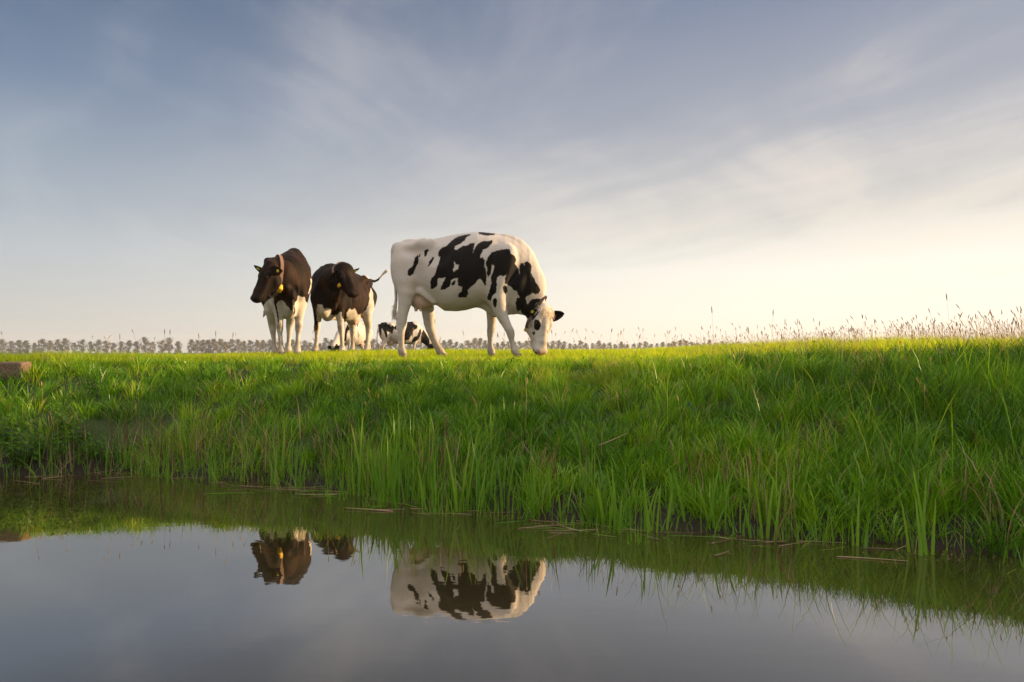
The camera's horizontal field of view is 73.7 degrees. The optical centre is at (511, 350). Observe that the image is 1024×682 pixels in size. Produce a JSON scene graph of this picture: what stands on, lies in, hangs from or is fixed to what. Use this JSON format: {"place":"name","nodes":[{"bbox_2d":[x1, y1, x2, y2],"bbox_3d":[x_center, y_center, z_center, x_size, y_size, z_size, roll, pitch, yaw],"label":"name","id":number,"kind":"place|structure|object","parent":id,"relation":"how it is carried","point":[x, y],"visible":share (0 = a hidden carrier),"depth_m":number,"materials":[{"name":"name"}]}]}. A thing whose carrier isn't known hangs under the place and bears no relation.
{"place":"outdoors","nodes":[
{"label":"outdoors","id":0,"kind":"place"},
{"bbox_2d":[0,471,1023,681],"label":"water","id":1,"kind":"structure","parent":0,"point":[129,578],"depth_m":2.46,"materials":[{"name":"grey liquid"}]},
{"bbox_2d":[351,417,377,495],"bbox_3d":[-0.917,0.655,4.237,0.154,0.569,0.128,0,0,0],"label":"iris clump","id":2,"kind":"object","parent":1,"relation":"on","point":[359,470],"visible":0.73,"depth_m":4.20,"materials":[{"name":"green plant"}]},
{"bbox_2d":[353,508,391,511],"bbox_3d":[-0.798,0.884,3.806,0.289,0.011,0.013,0,0,12],"label":"floating straw","id":3,"kind":"object","parent":1,"relation":"on","point":[373,509],"visible":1,"depth_m":3.80,"materials":[{"name":"beige plant"}]},
{"bbox_2d":[445,430,478,511],"bbox_3d":[-0.280,0.687,3.836,0.203,0.506,0.066,0,0,-39],"label":"iris clump","id":4,"kind":"object","parent":1,"relation":"on","point":[454,485],"visible":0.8,"depth_m":3.84,"materials":[{"name":"green plant"}]},
{"bbox_2d":[518,524,565,528],"bbox_3d":[0.159,0.882,3.437,0.262,0.014,0.013,0,0,-10],"label":"floating straw","id":5,"kind":"object","parent":1,"relation":"on","point":[540,526],"visible":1,"depth_m":3.43,"materials":[{"name":"beige plant"}]},
{"bbox_2d":[533,462,551,513],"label":"iris clump","id":6,"kind":"object","parent":1,"relation":"on","point":[543,492],"visible":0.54,"depth_m":3.68,"materials":[{"name":"green plant"}]},
{"bbox_2d":[535,525,588,531],"bbox_3d":[0.248,0.885,3.397,0.279,0.008,0.008,0,0,20],"label":"floating straw","id":7,"kind":"object","parent":1,"relation":"on","point":[566,529],"visible":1,"depth_m":3.38,"materials":[{"name":"brown plant"}]},
{"bbox_2d":[113,472,1015,562],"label":"floating scraps","id":8,"kind":"object","parent":1,"relation":"on","point":[653,527],"visible":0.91,"depth_m":3.23,"materials":[{"name":"plant"}]},
{"bbox_2d":[550,529,595,530],"bbox_3d":[0.292,0.887,3.381,0.277,0.003,0.016,0,0,-5],"label":"floating straw","id":9,"kind":"object","parent":1,"relation":"on","point":[569,530],"visible":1,"depth_m":3.37,"materials":[{"name":"beige plant"}]},
{"bbox_2d":[594,465,622,528],"bbox_3d":[0.478,0.747,3.410,0.133,0.387,0.123,0,0,0],"label":"iris clump","id":10,"kind":"object","parent":1,"relation":"on","point":[613,502],"visible":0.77,"depth_m":3.42,"materials":[{"name":"green plant"}]},
{"bbox_2d":[641,462,672,532],"bbox_3d":[0.698,0.736,3.398,0.148,0.409,0.151,0,0,41],"label":"iris clump","id":11,"kind":"object","parent":1,"relation":"on","point":[647,512],"visible":0.81,"depth_m":3.36,"materials":[{"name":"green plant"}]},
{"bbox_2d":[668,463,685,521],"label":"iris clump","id":12,"kind":"object","parent":1,"relation":"on","point":[672,502],"visible":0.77,"depth_m":3.46,"materials":[{"name":"green plant"}]},
{"bbox_2d":[670,535,731,537],"bbox_3d":[0.901,0.884,3.251,0.296,0.010,0.012,0,0,4],"label":"floating straw","id":13,"kind":"object","parent":1,"relation":"on","point":[701,536],"visible":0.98,"depth_m":3.25,"materials":[{"name":"brown plant"}]},
{"bbox_2d":[695,460,737,533],"bbox_3d":[1.014,0.738,3.370,0.214,0.405,0.102,0,0,-29],"label":"iris clump","id":14,"kind":"object","parent":1,"relation":"on","point":[711,512],"visible":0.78,"depth_m":3.38,"materials":[{"name":"green plant"}]},
{"bbox_2d":[737,539,784,542],"bbox_3d":[1.147,0.882,3.171,0.236,0.015,0.016,0,0,3],"label":"floating straw","id":15,"kind":"object","parent":1,"relation":"on","point":[761,541],"visible":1,"depth_m":3.17,"materials":[{"name":"beige plant"}]},
{"bbox_2d":[743,476,782,538],"bbox_3d":[1.193,0.750,3.254,0.185,0.380,0.073,0,0,0],"label":"iris clump","id":16,"kind":"object","parent":1,"relation":"on","point":[768,522],"visible":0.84,"depth_m":3.24,"materials":[{"name":"green plant"}]},
{"bbox_2d":[851,495,869,546],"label":"iris clump","id":17,"kind":"object","parent":1,"relation":"on","point":[857,533],"visible":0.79,"depth_m":3.12,"materials":[{"name":"green plant"}]},
{"bbox_2d":[837,556,904,560],"bbox_3d":[1.535,0.886,2.912,0.276,0.006,0.012,0,0,15],"label":"floating straw","id":18,"kind":"object","parent":1,"relation":"on","point":[868,558],"visible":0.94,"depth_m":2.92,"materials":[{"name":"beige plant"}]},
{"bbox_2d":[901,465,935,555],"bbox_3d":[1.787,0.716,2.996,0.133,0.447,0.054,0,0,10],"label":"iris clump","id":19,"kind":"object","parent":1,"relation":"on","point":[922,541],"visible":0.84,"depth_m":2.98,"materials":[{"name":"green plant"}]},
{"bbox_2d":[0,327,1023,558],"bbox_3d":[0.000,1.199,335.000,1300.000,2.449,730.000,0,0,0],"label":"ground","id":20,"kind":"structure","parent":0,"point":[77,468],"depth_m":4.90,"materials":[{"name":"green plant"}]},
{"bbox_2d":[0,339,7,353],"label":"roadside tree","id":21,"kind":"object","parent":20,"relation":"on","point":[2,342],"visible":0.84,"depth_m":420.82,"materials":[{"name":"grey plant"}]},
{"bbox_2d":[0,406,17,440],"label":"nettle plant","id":22,"kind":"object","parent":20,"relation":"on","point":[5,433],"visible":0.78,"depth_m":5.14,"materials":[{"name":"green plant"}]},
{"bbox_2d":[5,341,16,353],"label":"roadside tree","id":23,"kind":"object","parent":20,"relation":"on","point":[11,346],"visible":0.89,"depth_m":419.90,"materials":[{"name":"grey plant"}]},
{"bbox_2d":[0,440,27,467],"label":"nettle plant","id":24,"kind":"object","parent":20,"relation":"on","point":[13,458],"visible":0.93,"depth_m":4.90,"materials":[{"name":"green plant"}]},
{"bbox_2d":[0,361,31,380],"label":"stone block","id":25,"kind":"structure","parent":20,"relation":"on","point":[6,368],"depth_m":5.98,"materials":[{"name":"stone"}]},
{"bbox_2d":[14,340,23,353],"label":"roadside tree","id":26,"kind":"object","parent":20,"relation":"on","point":[18,342],"visible":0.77,"depth_m":427.07,"materials":[{"name":"grey plant"}]},
{"bbox_2d":[0,415,46,451],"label":"nettle plant","id":27,"kind":"object","parent":20,"relation":"on","point":[26,431],"visible":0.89,"depth_m":5.00,"materials":[{"name":"green plant"}]},
{"bbox_2d":[21,340,30,353],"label":"roadside tree","id":28,"kind":"object","parent":20,"relation":"on","point":[26,345],"visible":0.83,"depth_m":415.18,"materials":[{"name":"grey plant"}]},
{"bbox_2d":[30,343,39,353],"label":"roadside tree","id":29,"kind":"object","parent":20,"relation":"on","point":[34,347],"visible":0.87,"depth_m":413.68,"materials":[{"name":"grey plant"}]},
{"bbox_2d":[11,435,69,460],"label":"nettle plant","id":30,"kind":"object","parent":20,"relation":"on","point":[35,452],"visible":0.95,"depth_m":4.95,"materials":[{"name":"green plant"}]},
{"bbox_2d":[36,339,46,352],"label":"roadside tree","id":31,"kind":"object","parent":20,"relation":"on","point":[39,345],"visible":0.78,"depth_m":425.23,"materials":[{"name":"grey plant"}]},
{"bbox_2d":[44,340,54,352],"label":"roadside tree","id":32,"kind":"object","parent":20,"relation":"on","point":[50,346],"visible":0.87,"depth_m":425.44,"materials":[{"name":"grey plant"}]},
{"bbox_2d":[52,339,62,352],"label":"roadside tree","id":33,"kind":"object","parent":20,"relation":"on","point":[58,344],"visible":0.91,"depth_m":417.39,"materials":[{"name":"grey plant"}]},
{"bbox_2d":[43,390,72,427],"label":"nettle plant","id":34,"kind":"object","parent":20,"relation":"on","point":[63,406],"visible":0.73,"depth_m":5.37,"materials":[{"name":"green plant"}]},
{"bbox_2d":[39,419,79,454],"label":"nettle plant","id":35,"kind":"object","parent":20,"relation":"on","point":[72,430],"visible":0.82,"depth_m":5.06,"materials":[{"name":"green plant"}]},
{"bbox_2d":[59,338,71,351],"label":"roadside tree","id":36,"kind":"object","parent":20,"relation":"on","point":[64,342],"visible":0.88,"depth_m":420.06,"materials":[{"name":"grey plant"}]},
{"bbox_2d":[48,401,90,445],"bbox_3d":[-3.349,0.546,5.160,0.357,0.332,0.181,0,0,0],"label":"nettle plant","id":37,"kind":"object","parent":20,"relation":"on","point":[61,427],"visible":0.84,"depth_m":5.16,"materials":[{"name":"green plant"}]},
{"bbox_2d":[51,407,89,441],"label":"nettle plant","id":38,"kind":"object","parent":20,"relation":"on","point":[64,419],"visible":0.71,"depth_m":5.18,"materials":[{"name":"green plant"}]},
{"bbox_2d":[71,342,78,353],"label":"roadside tree","id":39,"kind":"object","parent":20,"relation":"on","point":[74,345],"visible":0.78,"depth_m":420.26,"materials":[{"name":"grey plant"}]},
{"bbox_2d":[77,339,86,352],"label":"roadside tree","id":40,"kind":"object","parent":20,"relation":"on","point":[83,344],"visible":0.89,"depth_m":418.05,"materials":[{"name":"grey plant"}]},
{"bbox_2d":[59,431,106,456],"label":"nettle plant","id":41,"kind":"object","parent":20,"relation":"on","point":[86,448],"visible":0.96,"depth_m":5.06,"materials":[{"name":"green plant"}]},
{"bbox_2d":[87,341,95,352],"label":"roadside tree","id":42,"kind":"object","parent":20,"relation":"on","point":[90,348],"visible":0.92,"depth_m":413.35,"materials":[{"name":"grey plant"}]},
{"bbox_2d":[91,339,103,351],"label":"roadside tree","id":43,"kind":"object","parent":20,"relation":"on","point":[98,344],"visible":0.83,"depth_m":413.34,"materials":[{"name":"grey plant"}]},
{"bbox_2d":[100,340,111,353],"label":"roadside tree","id":44,"kind":"object","parent":20,"relation":"on","point":[106,344],"visible":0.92,"depth_m":415.35,"materials":[{"name":"grey plant"}]},
{"bbox_2d":[110,343,117,353],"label":"roadside tree","id":45,"kind":"object","parent":20,"relation":"on","point":[114,346],"visible":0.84,"depth_m":423.35,"materials":[{"name":"grey plant"}]},
{"bbox_2d":[117,341,124,353],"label":"roadside tree","id":46,"kind":"object","parent":20,"relation":"on","point":[121,345],"visible":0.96,"depth_m":424.36,"materials":[{"name":"grey plant"}]},
{"bbox_2d":[124,340,133,353],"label":"roadside tree","id":47,"kind":"object","parent":20,"relation":"on","point":[128,343],"visible":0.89,"depth_m":426.17,"materials":[{"name":"grey plant"}]},
{"bbox_2d":[132,341,140,353],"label":"roadside tree","id":48,"kind":"object","parent":20,"relation":"on","point":[137,348],"visible":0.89,"depth_m":427.02,"materials":[{"name":"grey plant"}]},
{"bbox_2d":[138,337,150,353],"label":"roadside tree","id":49,"kind":"object","parent":20,"relation":"on","point":[144,340],"visible":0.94,"depth_m":425.37,"materials":[{"name":"grey plant"}]},
{"bbox_2d":[149,341,156,353],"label":"roadside tree","id":50,"kind":"object","parent":20,"relation":"on","point":[152,347],"visible":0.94,"depth_m":427.21,"materials":[{"name":"grey plant"}]},
{"bbox_2d":[156,340,164,353],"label":"roadside tree","id":51,"kind":"object","parent":20,"relation":"on","point":[160,347],"visible":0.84,"depth_m":423.83,"materials":[{"name":"grey plant"}]},
{"bbox_2d":[163,337,174,351],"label":"roadside tree","id":52,"kind":"object","parent":20,"relation":"on","point":[166,345],"visible":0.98,"depth_m":418.52,"materials":[{"name":"grey plant"}]},
{"bbox_2d":[174,341,182,353],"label":"roadside tree","id":53,"kind":"object","parent":20,"relation":"on","point":[178,349],"visible":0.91,"depth_m":418.70,"materials":[{"name":"grey plant"}]},
{"bbox_2d":[186,339,196,353],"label":"roadside tree","id":54,"kind":"object","parent":20,"relation":"on","point":[191,344],"visible":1,"depth_m":422.91,"materials":[{"name":"grey plant"}]},
{"bbox_2d":[193,340,200,353],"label":"roadside tree","id":55,"kind":"object","parent":20,"relation":"on","point":[196,348],"visible":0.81,"depth_m":427.37,"materials":[{"name":"grey plant"}]},
{"bbox_2d":[198,340,206,353],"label":"roadside tree","id":56,"kind":"object","parent":20,"relation":"on","point":[202,343],"visible":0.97,"depth_m":415.02,"materials":[{"name":"grey plant"}]},
{"bbox_2d":[204,339,212,353],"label":"roadside tree","id":57,"kind":"object","parent":20,"relation":"on","point":[207,341],"visible":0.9,"depth_m":416.02,"materials":[{"name":"grey plant"}]},
{"bbox_2d":[208,339,218,353],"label":"roadside tree","id":58,"kind":"object","parent":20,"relation":"on","point":[213,349],"visible":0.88,"depth_m":416.17,"materials":[{"name":"grey plant"}]},
{"bbox_2d":[216,339,224,352],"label":"roadside tree","id":59,"kind":"object","parent":20,"relation":"on","point":[220,343],"visible":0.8,"depth_m":416.75,"materials":[{"name":"grey plant"}]},
{"bbox_2d":[222,341,228,353],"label":"roadside tree","id":60,"kind":"object","parent":20,"relation":"on","point":[227,345],"visible":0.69,"depth_m":424.95,"materials":[{"name":"grey plant"}]},
{"bbox_2d":[228,339,238,353],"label":"roadside tree","id":61,"kind":"object","parent":20,"relation":"on","point":[231,344],"visible":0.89,"depth_m":414.77,"materials":[{"name":"grey plant"}]},
{"bbox_2d":[236,339,244,351],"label":"roadside tree","id":62,"kind":"object","parent":20,"relation":"on","point":[238,343],"visible":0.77,"depth_m":423.22,"materials":[{"name":"grey plant"}]},
{"bbox_2d":[240,341,247,352],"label":"roadside tree","id":63,"kind":"object","parent":20,"relation":"on","point":[243,345],"visible":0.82,"depth_m":424.41,"materials":[{"name":"grey plant"}]},
{"bbox_2d":[245,340,254,352],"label":"roadside tree","id":64,"kind":"object","parent":20,"relation":"on","point":[250,346],"visible":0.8,"depth_m":415.55,"materials":[{"name":"grey plant"}]},
{"bbox_2d":[254,340,260,352],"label":"roadside tree","id":65,"kind":"object","parent":20,"relation":"on","point":[257,343],"visible":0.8,"depth_m":415.55,"materials":[{"name":"grey plant"}]},
{"bbox_2d":[258,340,267,352],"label":"roadside tree","id":66,"kind":"object","parent":20,"relation":"on","point":[262,344],"visible":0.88,"depth_m":417.27,"materials":[{"name":"grey plant"}]},
{"bbox_2d":[265,339,271,352],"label":"roadside tree","id":67,"kind":"object","parent":20,"relation":"on","point":[267,345],"visible":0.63,"depth_m":420.79,"materials":[{"name":"grey plant"}]},
{"bbox_2d":[267,426,291,483],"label":"iris clump","id":68,"kind":"object","parent":20,"relation":"on","point":[282,458],"visible":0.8,"depth_m":4.61,"materials":[{"name":"green plant"}]},
{"bbox_2d":[250,248,311,356],"bbox_3d":[-3.216,-0.663,9.641,0.747,1.496,2.469,0,0,-17],"label":"cow","id":69,"kind":"object","parent":20,"relation":"on","point":[281,290],"visible":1,"depth_m":8.97},
{"bbox_2d":[291,339,294,351],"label":"roadside tree","id":70,"kind":"object","parent":20,"relation":"on","point":[293,343],"visible":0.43,"depth_m":421.56,"materials":[{"name":"grey plant"}]},
{"bbox_2d":[300,340,307,350],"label":"roadside tree","id":71,"kind":"object","parent":20,"relation":"on","point":[304,346],"visible":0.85,"depth_m":415.20,"materials":[{"name":"grey plant"}]},
{"bbox_2d":[321,338,329,350],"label":"roadside tree","id":72,"kind":"object","parent":20,"relation":"on","point":[324,344],"visible":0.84,"depth_m":413.89,"materials":[{"name":"grey plant"}]},
{"bbox_2d":[310,262,387,351],"bbox_3d":[-2.687,-0.700,11.092,0.918,1.517,2.290,0,0,1],"label":"cow","id":73,"kind":"object","parent":20,"relation":"on","point":[341,293],"visible":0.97,"depth_m":10.51},
{"bbox_2d":[327,322,372,351],"bbox_3d":[-5.616,-0.361,23.831,0.768,1.417,2.264,0,0,21],"label":"cow","id":74,"kind":"object","parent":20,"relation":"on","point":[360,340],"visible":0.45,"depth_m":23.43},
{"bbox_2d":[370,339,378,349],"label":"roadside tree","id":75,"kind":"object","parent":20,"relation":"on","point":[373,344],"visible":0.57,"depth_m":413.47,"materials":[{"name":"grey plant"}]},
{"bbox_2d":[376,322,433,349],"bbox_3d":[-3.953,-0.400,25.571,2.264,1.417,0.768,0,0,-23],"label":"cow","id":76,"kind":"object","parent":20,"relation":"on","point":[416,337],"visible":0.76,"depth_m":25.27},
{"bbox_2d":[405,344,412,349],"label":"roadside tree","id":77,"kind":"object","parent":20,"relation":"on","point":[409,346],"visible":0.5,"depth_m":417.30,"materials":[{"name":"grey plant"}]},
{"bbox_2d":[441,340,447,349],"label":"roadside tree","id":78,"kind":"object","parent":20,"relation":"on","point":[443,343],"visible":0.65,"depth_m":417.30,"materials":[{"name":"grey plant"}]},
{"bbox_2d":[445,339,453,349],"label":"roadside tree","id":79,"kind":"object","parent":20,"relation":"on","point":[450,343],"visible":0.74,"depth_m":412.20,"materials":[{"name":"grey plant"}]},
{"bbox_2d":[464,340,471,348],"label":"roadside tree","id":80,"kind":"object","parent":20,"relation":"on","point":[467,345],"visible":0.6,"depth_m":416.14,"materials":[{"name":"grey plant"}]},
{"bbox_2d":[469,339,478,350],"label":"roadside tree","id":81,"kind":"object","parent":20,"relation":"on","point":[473,342],"visible":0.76,"depth_m":418.09,"materials":[{"name":"grey plant"}]},
{"bbox_2d":[390,232,563,357],"bbox_3d":[-0.408,-0.650,8.050,2.064,1.506,0.789,0,0,0],"label":"cow","id":82,"kind":"object","parent":20,"relation":"on","point":[499,277],"visible":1,"depth_m":7.82},
{"bbox_2d":[475,338,483,349],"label":"roadside tree","id":83,"kind":"object","parent":20,"relation":"on","point":[480,340],"visible":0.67,"depth_m":418.84,"materials":[{"name":"grey plant"}]},
{"bbox_2d":[480,340,487,349],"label":"roadside tree","id":84,"kind":"object","parent":20,"relation":"on","point":[485,345],"visible":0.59,"depth_m":413.49,"materials":[{"name":"grey plant"}]},
{"bbox_2d":[499,342,505,349],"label":"roadside tree","id":85,"kind":"object","parent":20,"relation":"on","point":[503,344],"visible":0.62,"depth_m":424.61,"materials":[{"name":"grey plant"}]},
{"bbox_2d":[504,341,510,348],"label":"roadside tree","id":86,"kind":"object","parent":20,"relation":"on","point":[508,345],"visible":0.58,"depth_m":415.16,"materials":[{"name":"grey plant"}]},
{"bbox_2d":[0,394,1023,573],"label":"edge reeds","id":87,"kind":"object","parent":20,"relation":"on","point":[419,496],"visible":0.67,"depth_m":3.92,"materials":[{"name":"green plant"}]},
{"bbox_2d":[0,398,1023,553],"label":"dead stems","id":88,"kind":"object","parent":20,"relation":"on","point":[351,451],"visible":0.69,"depth_m":4.48,"materials":[{"name":"plant"}]},
{"bbox_2d":[1,294,1023,431],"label":"seed stalks","id":89,"kind":"object","parent":20,"relation":"on","point":[920,331],"visible":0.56,"depth_m":6.60,"materials":[{"name":"beige plant"}]},
{"bbox_2d":[517,341,523,348],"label":"roadside tree","id":90,"kind":"object","parent":20,"relation":"on","point":[519,344],"visible":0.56,"depth_m":425.81,"materials":[{"name":"grey plant"}]},
{"bbox_2d":[521,341,528,349],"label":"roadside tree","id":91,"kind":"object","parent":20,"relation":"on","point":[524,346],"visible":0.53,"depth_m":426.21,"materials":[{"name":"grey plant"}]},
{"bbox_2d":[549,341,555,349],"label":"roadside tree","id":92,"kind":"object","parent":20,"relation":"on","point":[552,345],"visible":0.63,"depth_m":413.27,"materials":[{"name":"grey plant"}]},
{"bbox_2d":[555,340,561,348],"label":"roadside tree","id":93,"kind":"object","parent":20,"relation":"on","point":[558,342],"visible":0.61,"depth_m":419.31,"materials":[{"name":"grey plant"}]},
{"bbox_2d":[560,341,566,349],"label":"roadside tree","id":94,"kind":"object","parent":20,"relation":"on","point":[562,345],"visible":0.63,"depth_m":411.73,"materials":[{"name":"grey plant"}]},
{"bbox_2d":[577,340,583,349],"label":"roadside tree","id":95,"kind":"object","parent":20,"relation":"on","point":[580,343],"visible":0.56,"depth_m":417.02,"materials":[{"name":"grey plant"}]},
{"bbox_2d":[595,341,602,350],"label":"roadside tree","id":96,"kind":"object","parent":20,"relation":"on","point":[596,345],"visible":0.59,"depth_m":426.20,"materials":[{"name":"grey plant"}]},
{"bbox_2d":[616,341,625,349],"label":"roadside tree","id":97,"kind":"object","parent":20,"relation":"on","point":[621,346],"visible":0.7,"depth_m":412.95,"materials":[{"name":"grey plant"}]},
{"bbox_2d":[642,341,648,348],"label":"roadside tree","id":98,"kind":"object","parent":20,"relation":"on","point":[645,345],"visible":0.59,"depth_m":416.54,"materials":[{"name":"grey plant"}]},
{"bbox_2d":[676,340,686,346],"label":"roadside tree","id":99,"kind":"object","parent":20,"relation":"on","point":[679,342],"visible":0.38,"depth_m":414.83,"materials":[{"name":"grey plant"}]},
{"bbox_2d":[0,332,1023,365],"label":"field grass","id":100,"kind":"structure","parent":0,"point":[418,355],"depth_m":7.65,"materials":[{"name":"green plant"}]},
{"bbox_2d":[0,0,1023,352],"label":"sky","id":101,"kind":"structure","parent":0,"point":[660,164],"materials":[{"name":"blue"}]}
]}

